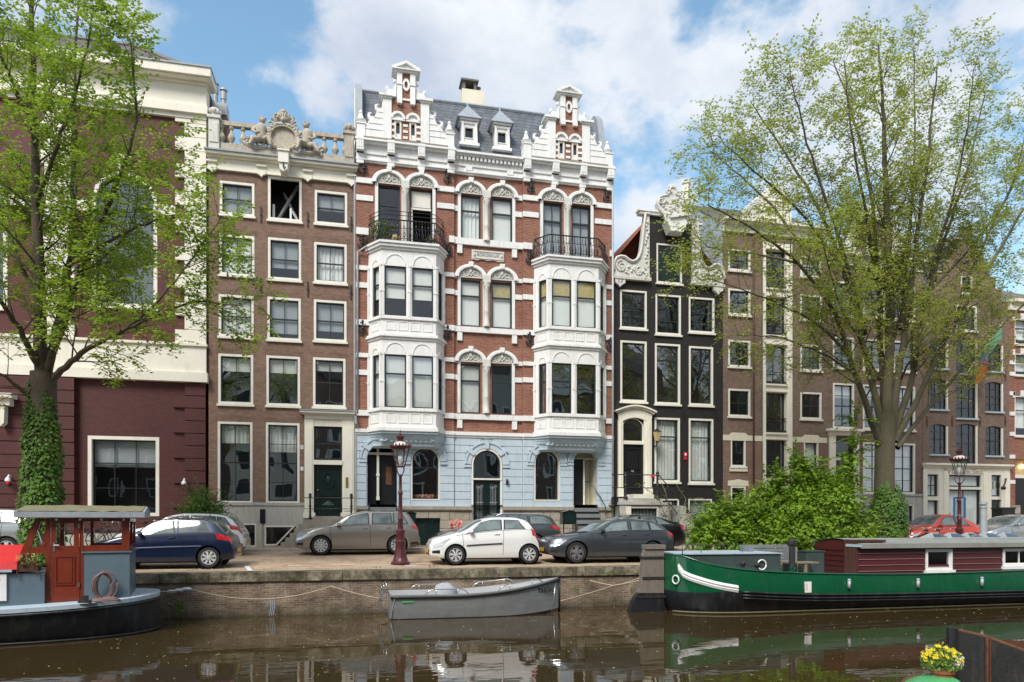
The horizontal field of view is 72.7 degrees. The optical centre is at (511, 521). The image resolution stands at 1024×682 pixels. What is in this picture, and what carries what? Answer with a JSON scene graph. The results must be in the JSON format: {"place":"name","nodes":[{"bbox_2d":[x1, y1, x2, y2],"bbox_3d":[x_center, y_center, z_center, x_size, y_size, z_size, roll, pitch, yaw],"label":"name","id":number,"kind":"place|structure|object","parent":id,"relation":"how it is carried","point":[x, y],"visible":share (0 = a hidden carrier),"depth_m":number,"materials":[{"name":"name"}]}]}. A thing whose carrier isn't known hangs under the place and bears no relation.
{"place":"outdoors","nodes":[
{"label":"outdoors","id":0,"kind":"place"},
{"bbox_2d":[136,563,797,618],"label":"quay wall","id":1,"kind":"structure","parent":0,"point":[264,585],"depth_m":19.64,"materials":[{"name":"stone"}]},
{"bbox_2d":[136,563,639,572],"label":"street edge","id":2,"kind":"object","parent":1,"relation":"on","point":[337,568],"depth_m":20.54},
{"bbox_2d":[174,562,637,616],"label":"weeds","id":3,"kind":"object","parent":1,"relation":"on","point":[180,604],"visible":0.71,"depth_m":19.36,"materials":[{"name":"green plant"}]},
{"bbox_2d":[136,547,807,569],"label":"street","id":4,"kind":"structure","parent":0,"point":[285,559],"depth_m":22.86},
{"bbox_2d":[0,508,59,544],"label":"grey saloon car","id":5,"kind":"object","parent":4,"relation":"on","point":[8,527],"visible":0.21,"depth_m":22.17,"materials":[{"name":"silver metal"}]},
{"bbox_2d":[0,0,289,567],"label":"elm tree","id":6,"kind":"object","parent":4,"relation":"on","point":[42,466],"visible":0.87,"depth_m":18.56,"materials":[{"name":"green plant"}]},
{"bbox_2d":[96,514,241,568],"bbox_3d":[-10.088,0.596,20.355,3.975,1.597,1.943,0,0,-13],"label":"blue hatchback","id":7,"kind":"object","parent":4,"relation":"on","point":[205,543],"visible":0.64,"depth_m":19.77,"materials":[{"name":"blue"}]},
{"bbox_2d":[114,512,250,548],"bbox_3d":[-11.484,0.455,24.351,4.255,1.584,2.045,0,0,-13],"label":"car","id":8,"kind":"object","parent":4,"relation":"on","point":[235,525],"visible":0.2,"depth_m":23.96,"materials":[{"name":"white"}]},
{"bbox_2d":[295,509,419,555],"bbox_3d":[-5.675,0.395,25.686,4.475,1.702,2.095,0,0,-13],"label":"taupe minivan","id":9,"kind":"object","parent":4,"relation":"on","point":[368,530],"visible":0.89,"depth_m":24.88,"materials":[{"name":"grey"}]},
{"bbox_2d":[390,430,410,564],"bbox_3d":[-3.474,-0.750,21.666,0.671,4.180,0.664,0,0,-13],"label":"street lamp","id":10,"kind":"object","parent":4,"relation":"on","point":[400,556],"visible":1,"depth_m":21.58,"materials":[{"name":"metal"}]},
{"bbox_2d":[426,515,541,565],"bbox_3d":[-0.921,0.592,22.411,3.655,1.606,1.923,0,0,-13],"label":"white hatchback","id":11,"kind":"object","parent":4,"relation":"on","point":[513,539],"visible":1,"depth_m":21.71,"materials":[{"name":"white"}]},
{"bbox_2d":[432,513,560,540],"bbox_3d":[-0.610,0.444,26.837,4.905,1.605,2.114,0,0,-13],"label":"grey estate car","id":12,"kind":"object","parent":4,"relation":"on","point":[542,525],"visible":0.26,"depth_m":26.34,"materials":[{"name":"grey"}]},
{"bbox_2d":[242,544,813,551],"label":"kerb","id":13,"kind":"structure","parent":4,"relation":"on","point":[261,550],"depth_m":26.36,"materials":[{"name":"stone"}]},
{"bbox_2d":[539,517,673,563],"bbox_3d":[3.121,0.626,23.404,4.445,1.532,2.075,0,0,-13],"label":"anthracite hatchback","id":14,"kind":"object","parent":4,"relation":"on","point":[620,537],"visible":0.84,"depth_m":22.61,"materials":[{"name":"grey"}]},
{"bbox_2d":[572,513,685,545],"bbox_3d":[4.447,0.455,28.003,4.885,1.580,2.161,0,0,-13],"label":"black coupe","id":15,"kind":"object","parent":4,"relation":"on","point":[676,530],"visible":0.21,"depth_m":27.52,"materials":[{"name":"black"}]},
{"bbox_2d":[680,399,889,559],"bbox_3d":[9.504,-1.466,24.196,8.005,5.964,2.821,0,0,-13],"label":"leafy shrub","id":16,"kind":"object","parent":4,"relation":"on","point":[760,521],"visible":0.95,"depth_m":24.16,"materials":[{"name":"green plant"}]},
{"bbox_2d":[644,4,1023,537],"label":"elm tree","id":17,"kind":"object","parent":4,"relation":"on","point":[887,430],"visible":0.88,"depth_m":25.05,"materials":[{"name":"green plant"}]},
{"bbox_2d":[900,513,979,537],"bbox_3d":[18.952,0.434,31.189,4.085,1.627,2.002,0,0,-13],"label":"car","id":18,"kind":"object","parent":4,"relation":"on","point":[939,521],"visible":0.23,"depth_m":30.52,"materials":[{"name":"red"}]},
{"bbox_2d":[949,446,969,534],"bbox_3d":[16.913,-0.750,26.261,0.692,4.180,0.664,0,0,-13],"label":"street lamp","id":19,"kind":"object","parent":4,"relation":"on","point":[959,507],"visible":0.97,"depth_m":26.22,"materials":[{"name":"metal"}]},
{"bbox_2d":[977,514,1023,536],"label":"silver saloon car","id":20,"kind":"object","parent":4,"relation":"on","point":[1012,523],"visible":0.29,"depth_m":31.31,"materials":[{"name":"grey"}]},
{"bbox_2d":[244,544,767,548],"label":"pavement","id":21,"kind":"structure","parent":0,"point":[421,546],"depth_m":27.67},
{"bbox_2d":[0,26,216,545],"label":"corner building","id":22,"kind":"structure","parent":21,"relation":"on","point":[141,440],"depth_m":27.45,"materials":[{"name":"stone"}]},
{"bbox_2d":[88,436,158,515],"bbox_3d":[-15.276,-1.763,27.453,2.555,3.129,0.310,0,0,-13],"label":"shop window","id":23,"kind":"structure","parent":22,"relation":"in","point":[103,451],"depth_m":27.51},
{"bbox_2d":[91,172,158,310],"bbox_3d":[-15.227,-11.032,27.380,2.453,5.405,0.285,0,0,-13],"label":"arched window","id":24,"kind":"structure","parent":22,"relation":"in","point":[98,187],"depth_m":27.53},
{"bbox_2d":[167,471,244,517],"bbox_3d":[-11.706,-0.244,26.558,2.863,3.329,1.634,0,0,-13],"label":"garden bush","id":25,"kind":"object","parent":21,"relation":"on","point":[204,505],"visible":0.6,"depth_m":26.54,"materials":[{"name":"green plant"}]},
{"bbox_2d":[204,82,357,547],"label":"canal house","id":26,"kind":"structure","parent":21,"relation":"on","point":[282,432],"depth_m":28.76,"materials":[{"name":"brick"}]},
{"bbox_2d":[217,294,253,339],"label":"window","id":27,"kind":"structure","parent":26,"relation":"in","point":[247,306],"depth_m":28.34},
{"bbox_2d":[218,421,252,501],"bbox_3d":[-11.253,-2.334,28.310,1.427,3.387,0.352,0,0,-13],"label":"window","id":28,"kind":"structure","parent":26,"relation":"in","point":[235,433],"depth_m":28.34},
{"bbox_2d":[217,353,254,406],"bbox_3d":[-11.222,-5.716,28.280,1.437,2.117,0.280,0,0,-13],"label":"window","id":29,"kind":"structure","parent":26,"relation":"in","point":[226,362],"depth_m":28.31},
{"bbox_2d":[218,234,254,278],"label":"window","id":30,"kind":"structure","parent":26,"relation":"in","point":[222,274],"depth_m":28.35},
{"bbox_2d":[218,180,255,218],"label":"window","id":31,"kind":"structure","parent":26,"relation":"in","point":[237,191],"depth_m":28.35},
{"bbox_2d":[264,422,300,505],"bbox_3d":[-9.454,-2.343,28.715,1.424,3.408,0.352,0,0,-13],"label":"window","id":32,"kind":"structure","parent":26,"relation":"in","point":[280,437],"depth_m":28.75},
{"bbox_2d":[265,355,300,408],"bbox_3d":[-9.427,-5.727,28.684,1.424,2.133,0.280,0,0,-13],"label":"window","id":33,"kind":"structure","parent":26,"relation":"in","point":[274,364],"depth_m":28.71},
{"bbox_2d":[266,237,301,282],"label":"window","id":34,"kind":"structure","parent":26,"relation":"in","point":[283,253],"depth_m":28.76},
{"bbox_2d":[266,296,301,342],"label":"window","id":35,"kind":"structure","parent":26,"relation":"in","point":[286,317],"depth_m":28.76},
{"bbox_2d":[266,176,302,224],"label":"window","id":36,"kind":"structure","parent":26,"relation":"in","point":[270,219],"depth_m":28.76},
{"bbox_2d":[315,465,340,515],"bbox_3d":[-7.672,-1.227,29.036,1.034,2.190,0.135,0,0,-13],"label":"front door","id":37,"kind":"structure","parent":26,"relation":"in","point":[327,478],"depth_m":29.03,"materials":[{"name":"wood"}]},
{"bbox_2d":[312,357,346,409],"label":"window","id":38,"kind":"structure","parent":26,"relation":"in","point":[329,365],"depth_m":29.11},
{"bbox_2d":[312,299,347,343],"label":"window","id":39,"kind":"structure","parent":26,"relation":"in","point":[330,316],"depth_m":29.15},
{"bbox_2d":[313,190,347,227],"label":"window","id":40,"kind":"structure","parent":26,"relation":"in","point":[327,201],"depth_m":29.14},
{"bbox_2d":[313,242,347,286],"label":"window","id":41,"kind":"structure","parent":26,"relation":"in","point":[330,264],"depth_m":29.19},
{"bbox_2d":[354,60,615,544],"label":"canal house","id":42,"kind":"structure","parent":21,"relation":"on","point":[485,352],"depth_m":30.47,"materials":[{"name":"brick"}]},
{"bbox_2d":[368,455,395,504],"bbox_3d":[-5.587,-1.762,29.852,1.180,2.128,0.060,0,0,-13],"label":"front door","id":43,"kind":"structure","parent":42,"relation":"in","point":[387,493],"depth_m":29.83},
{"bbox_2d":[378,186,399,235],"bbox_3d":[-5.238,-12.892,29.595,0.917,2.644,0.075,0,0,-13],"label":"balcony door","id":44,"kind":"structure","parent":42,"relation":"in","point":[382,187],"depth_m":29.58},
{"bbox_2d":[365,239,447,449],"bbox_3d":[-4.385,-7.321,29.178,3.589,8.499,0.956,0,0,-13],"label":"bay window","id":45,"kind":"structure","parent":42,"relation":"in","point":[406,386],"depth_m":29.00,"materials":[{"name":"wood"}]},
{"bbox_2d":[410,189,431,241],"bbox_3d":[-3.910,-12.892,29.882,0.949,2.644,0.100,0,0,-13],"label":"balcony door","id":46,"kind":"structure","parent":42,"relation":"in","point":[420,200],"depth_m":29.88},
{"bbox_2d":[411,449,439,499],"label":"arched window","id":47,"kind":"structure","parent":42,"relation":"in","point":[434,452],"depth_m":29.88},
{"bbox_2d":[416,518,438,544],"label":"cellar door","id":48,"kind":"structure","parent":42,"relation":"in","point":[427,527],"depth_m":29.85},
{"bbox_2d":[460,364,479,413],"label":"window","id":49,"kind":"structure","parent":42,"relation":"in","point":[469,373],"depth_m":30.49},
{"bbox_2d":[461,195,479,238],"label":"window","id":50,"kind":"structure","parent":42,"relation":"in","point":[470,208],"depth_m":30.56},
{"bbox_2d":[461,280,479,326],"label":"window","id":51,"kind":"structure","parent":42,"relation":"in","point":[470,290],"depth_m":30.50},
{"bbox_2d":[473,481,485,519],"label":"front door","id":52,"kind":"structure","parent":42,"relation":"in","point":[479,487],"depth_m":30.45,"materials":[{"name":"wood"}]},
{"bbox_2d":[487,481,499,514],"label":"front door","id":53,"kind":"structure","parent":42,"relation":"in","point":[493,487],"depth_m":30.59,"materials":[{"name":"wood"}]},
{"bbox_2d":[492,365,510,414],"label":"window","id":54,"kind":"structure","parent":42,"relation":"in","point":[492,365],"depth_m":30.73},
{"bbox_2d":[492,198,511,241],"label":"window","id":55,"kind":"structure","parent":42,"relation":"in","point":[501,208],"depth_m":30.81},
{"bbox_2d":[492,282,511,328],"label":"window","id":56,"kind":"structure","parent":42,"relation":"in","point":[501,292],"depth_m":30.81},
{"bbox_2d":[534,452,559,500],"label":"arched window","id":57,"kind":"structure","parent":42,"relation":"in","point":[554,454],"depth_m":31.06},
{"bbox_2d":[543,203,561,254],"bbox_3d":[1.775,-12.882,31.204,0.900,2.664,0.130,0,0,-13],"label":"balcony door","id":58,"kind":"structure","parent":42,"relation":"in","point":[552,213],"depth_m":31.24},
{"bbox_2d":[530,254,608,452],"bbox_3d":[2.708,-7.321,30.776,3.735,8.499,0.955,0,0,-13],"label":"bay window","id":59,"kind":"structure","parent":42,"relation":"in","point":[570,292],"depth_m":30.57,"materials":[{"name":"wood"}]},
{"bbox_2d":[574,459,582,504],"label":"front door","id":60,"kind":"structure","parent":42,"relation":"in","point":[578,463],"depth_m":31.77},
{"bbox_2d":[572,206,589,256],"bbox_3d":[3.082,-12.882,31.498,0.872,2.664,0.130,0,0,-13],"label":"balcony door","id":61,"kind":"structure","parent":42,"relation":"in","point":[580,215],"depth_m":31.53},
{"bbox_2d":[559,510,576,532],"bbox_3d":[2.370,0.311,29.328,0.669,1.557,0.440,0,0,-13],"label":"utility cabinet","id":62,"kind":"object","parent":21,"relation":"on","point":[567,516],"visible":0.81,"depth_m":29.15,"materials":[{"name":"metal"}]},
{"bbox_2d":[608,179,725,543],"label":"canal house","id":63,"kind":"structure","parent":21,"relation":"on","point":[667,399],"depth_m":32.54,"materials":[{"name":"brick"}]},
{"bbox_2d":[623,445,641,492],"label":"front door","id":64,"kind":"structure","parent":63,"relation":"in","point":[632,454],"depth_m":32.05,"materials":[{"name":"wood"}]},
{"bbox_2d":[619,289,647,331],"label":"window","id":65,"kind":"structure","parent":63,"relation":"in","point":[633,328],"depth_m":32.07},
{"bbox_2d":[619,340,647,403],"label":"window","id":66,"kind":"structure","parent":63,"relation":"in","point":[632,401],"depth_m":32.05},
{"bbox_2d":[631,507,658,516],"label":"basement window","id":67,"kind":"structure","parent":63,"relation":"in","point":[634,510],"depth_m":30.71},
{"bbox_2d":[634,475,695,522],"bbox_3d":[6.738,-0.556,30.271,2.921,2.902,0.666,0,0,-13],"label":"climbing rose","id":68,"kind":"object","parent":63,"relation":"on","point":[652,476],"visible":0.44,"depth_m":30.26,"materials":[{"name":"green plant"}]},
{"bbox_2d":[654,343,681,406],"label":"window","id":69,"kind":"structure","parent":63,"relation":"in","point":[657,403],"depth_m":32.46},
{"bbox_2d":[654,417,681,483],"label":"window","id":70,"kind":"structure","parent":63,"relation":"in","point":[665,448],"depth_m":32.57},
{"bbox_2d":[654,294,682,336],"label":"window","id":71,"kind":"structure","parent":63,"relation":"in","point":[668,334],"depth_m":32.46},
{"bbox_2d":[688,499,711,523],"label":"basement window","id":72,"kind":"structure","parent":63,"relation":"in","point":[690,502],"depth_m":32.87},
{"bbox_2d":[688,346,714,407],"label":"window","id":73,"kind":"structure","parent":63,"relation":"in","point":[691,404],"depth_m":32.86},
{"bbox_2d":[688,418,714,484],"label":"window","id":74,"kind":"structure","parent":63,"relation":"in","point":[698,428],"depth_m":32.95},
{"bbox_2d":[688,297,715,335],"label":"window","id":75,"kind":"structure","parent":63,"relation":"in","point":[711,300],"depth_m":32.82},
{"bbox_2d":[690,183,831,538],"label":"warehouse","id":76,"kind":"structure","parent":21,"relation":"on","point":[765,421],"depth_m":33.66,"materials":[{"name":"brick"}]},
{"bbox_2d":[730,440,746,467],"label":"window","id":77,"kind":"structure","parent":76,"relation":"in","point":[743,465],"depth_m":33.24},
{"bbox_2d":[727,249,751,273],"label":"window","id":78,"kind":"structure","parent":76,"relation":"in","point":[748,257],"depth_m":33.23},
{"bbox_2d":[727,288,751,317],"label":"window","id":79,"kind":"structure","parent":76,"relation":"in","point":[738,291],"depth_m":33.24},
{"bbox_2d":[727,340,751,368],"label":"window","id":80,"kind":"structure","parent":76,"relation":"in","point":[733,366],"depth_m":33.22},
{"bbox_2d":[727,388,751,418],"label":"window","id":81,"kind":"structure","parent":76,"relation":"in","point":[743,416],"depth_m":33.24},
{"bbox_2d":[762,393,785,432],"bbox_3d":[12.711,-5.248,33.715,1.165,1.935,0.268,0,0,-13],"label":"loading door","id":82,"kind":"structure","parent":76,"relation":"in","point":[777,431],"depth_m":33.83,"materials":[{"name":"wood"}]},
{"bbox_2d":[799,392,822,420],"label":"window","id":83,"kind":"structure","parent":76,"relation":"in","point":[819,395],"depth_m":34.12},
{"bbox_2d":[804,443,817,467],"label":"window","id":84,"kind":"structure","parent":76,"relation":"in","point":[812,449],"depth_m":34.22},
{"bbox_2d":[826,205,927,537],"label":"canal house","id":85,"kind":"structure","parent":21,"relation":"on","point":[908,461],"depth_m":35.02,"materials":[{"name":"brick"}]},
{"bbox_2d":[833,383,854,428],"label":"window","id":86,"kind":"structure","parent":85,"relation":"in","point":[841,392],"depth_m":34.57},
{"bbox_2d":[863,442,874,493],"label":"window","id":87,"kind":"structure","parent":85,"relation":"in","point":[867,471],"depth_m":35.02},
{"bbox_2d":[863,384,880,430],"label":"window","id":88,"kind":"structure","parent":85,"relation":"in","point":[866,387],"depth_m":34.88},
{"bbox_2d":[895,443,914,493],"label":"window","id":89,"kind":"structure","parent":85,"relation":"in","point":[902,457],"depth_m":35.42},
{"bbox_2d":[899,386,916,431],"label":"window","id":90,"kind":"structure","parent":85,"relation":"in","point":[903,388],"depth_m":35.35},
{"bbox_2d":[920,227,1013,524],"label":"canal house","id":91,"kind":"structure","parent":21,"relation":"on","point":[976,428],"depth_m":36.28,"materials":[{"name":"brick"}]},
{"bbox_2d":[928,474,936,495],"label":"shop window","id":92,"kind":"structure","parent":91,"relation":"in","point":[931,485],"depth_m":35.78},
{"bbox_2d":[929,424,949,455],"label":"window","id":93,"kind":"structure","parent":91,"relation":"in","point":[946,427],"depth_m":35.78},
{"bbox_2d":[949,475,979,486],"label":"shop window","id":94,"kind":"structure","parent":91,"relation":"in","point":[970,480],"depth_m":36.25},
{"bbox_2d":[949,489,979,524],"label":"glazed doors","id":95,"kind":"structure","parent":91,"relation":"in","point":[970,495],"depth_m":36.32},
{"bbox_2d":[956,424,977,463],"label":"window","id":96,"kind":"structure","parent":91,"relation":"in","point":[975,434],"depth_m":36.19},
{"bbox_2d":[955,378,978,419],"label":"window","id":97,"kind":"structure","parent":91,"relation":"in","point":[975,388],"depth_m":36.19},
{"bbox_2d":[969,322,1003,382],"bbox_3d":[23.837,-8.434,35.107,0.285,2.855,1.825,0,0,-24],"label":"flag","id":98,"kind":"object","parent":91,"relation":"attached to","point":[999,337],"visible":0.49,"depth_m":35.03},
{"bbox_2d":[985,426,1004,456],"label":"window","id":99,"kind":"structure","parent":91,"relation":"in","point":[1001,429],"depth_m":36.54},
{"bbox_2d":[985,382,1004,413],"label":"window","id":100,"kind":"structure","parent":91,"relation":"in","point":[1001,385],"depth_m":36.54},
{"bbox_2d":[991,507,1015,517],"bbox_3d":[24.904,0.173,35.237,0.836,1.733,0.680,0,0,-13],"label":"wheelie bin","id":101,"kind":"object","parent":21,"relation":"on","point":[998,511],"visible":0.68,"depth_m":34.98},
{"bbox_2d":[1001,291,1023,513],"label":"canal house","id":102,"kind":"structure","parent":21,"relation":"on","point":[1016,419],"depth_m":36.78,"materials":[{"name":"brown"}]},
{"bbox_2d":[1014,396,1023,437],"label":"window","id":103,"kind":"structure","parent":102,"relation":"in","point":[1019,400],"depth_m":37.07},
{"bbox_2d":[1014,319,1023,345],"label":"window","id":104,"kind":"structure","parent":102,"relation":"in","point":[1020,325],"depth_m":37.06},
{"bbox_2d":[1015,478,1023,513],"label":"front door","id":105,"kind":"structure","parent":102,"relation":"in","point":[1019,482],"depth_m":36.98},
{"bbox_2d":[0,605,1023,681],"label":"water","id":106,"kind":"structure","parent":0,"point":[870,645],"depth_m":14.30,"materials":[{"name":"brown liquid"}]},
{"bbox_2d":[0,505,161,645],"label":"boat","id":107,"kind":"object","parent":106,"relation":"on","point":[51,603],"visible":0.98,"depth_m":15.41,"materials":[{"name":"metal"}]},
{"bbox_2d":[0,574,6,600],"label":"cabin window","id":108,"kind":"structure","parent":107,"relation":"in","point":[3,577],"depth_m":14.82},
{"bbox_2d":[15,553,42,577],"bbox_3d":[-10.495,0.948,15.092,0.521,0.521,0.354,0,0,-25],"label":"flower box","id":109,"kind":"object","parent":107,"relation":"on","point":[27,568],"visible":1,"depth_m":15.03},
{"bbox_2d":[50,519,79,602],"bbox_3d":[-9.899,0.884,15.403,0.570,1.852,0.122,0,0,-25],"label":"wheelhouse door","id":110,"kind":"structure","parent":107,"relation":"in","point":[65,560],"depth_m":15.40,"materials":[{"name":"wood"}]},
{"bbox_2d":[90,571,121,601],"bbox_3d":[-9.072,1.451,15.520,0.653,0.692,0.469,0,0,-13],"label":"cable coil","id":111,"kind":"object","parent":107,"relation":"on","point":[95,590],"visible":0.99,"depth_m":15.52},
{"bbox_2d":[377,575,560,619],"bbox_3d":[-1.141,2.180,19.550,5.235,1.220,1.675,0,0,-13],"label":"sloop","id":112,"kind":"object","parent":106,"relation":"on","point":[526,597],"visible":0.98,"depth_m":18.98,"materials":[{"name":"metal"}]},
{"bbox_2d":[627,502,1023,613],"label":"barge","id":113,"kind":"object","parent":106,"relation":"on","point":[984,567],"visible":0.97,"depth_m":20.37,"materials":[{"name":"metal"}]},
{"bbox_2d":[739,544,796,571],"bbox_3d":[7.815,1.274,21.212,1.629,1.093,0.550,0,0,-13],"label":"deck bench","id":114,"kind":"object","parent":113,"relation":"on","point":[783,550],"visible":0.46,"depth_m":21.43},
{"bbox_2d":[797,550,824,572],"bbox_3d":[9.226,1.349,21.453,0.664,0.903,0.440,0,0,-13],"label":"storage box","id":115,"kind":"object","parent":113,"relation":"on","point":[812,555],"visible":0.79,"depth_m":21.28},
{"bbox_2d":[844,542,858,572],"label":"cabin door","id":116,"kind":"structure","parent":113,"relation":"in","point":[850,553],"depth_m":20.96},
{"bbox_2d":[923,549,955,572],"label":"cabin window","id":117,"kind":"structure","parent":113,"relation":"in","point":[933,556],"depth_m":21.35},
{"bbox_2d":[1001,548,1023,568],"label":"cabin window","id":118,"kind":"structure","parent":113,"relation":"in","point":[1013,558],"depth_m":21.96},
{"bbox_2d":[901,673,959,681],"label":"green dinghy","id":119,"kind":"object","parent":106,"relation":"on","point":[926,677],"visible":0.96,"depth_m":8.41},
{"bbox_2d":[919,642,964,677],"bbox_3d":[5.223,1.804,8.450,0.471,0.690,0.473,0,0,27],"label":"flower pot","id":120,"kind":"object","parent":119,"relation":"in","point":[947,664],"visible":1,"depth_m":8.36,"materials":[{"name":"ceramic"}]},
{"bbox_2d":[936,627,1023,681],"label":"steel barge bow","id":121,"kind":"object","parent":106,"relation":"on","point":[989,658],"visible":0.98,"depth_m":8.93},
{"bbox_2d":[0,0,1023,294],"label":"sky","id":122,"kind":"structure","parent":0,"point":[638,66],"materials":[{"name":"blue"}]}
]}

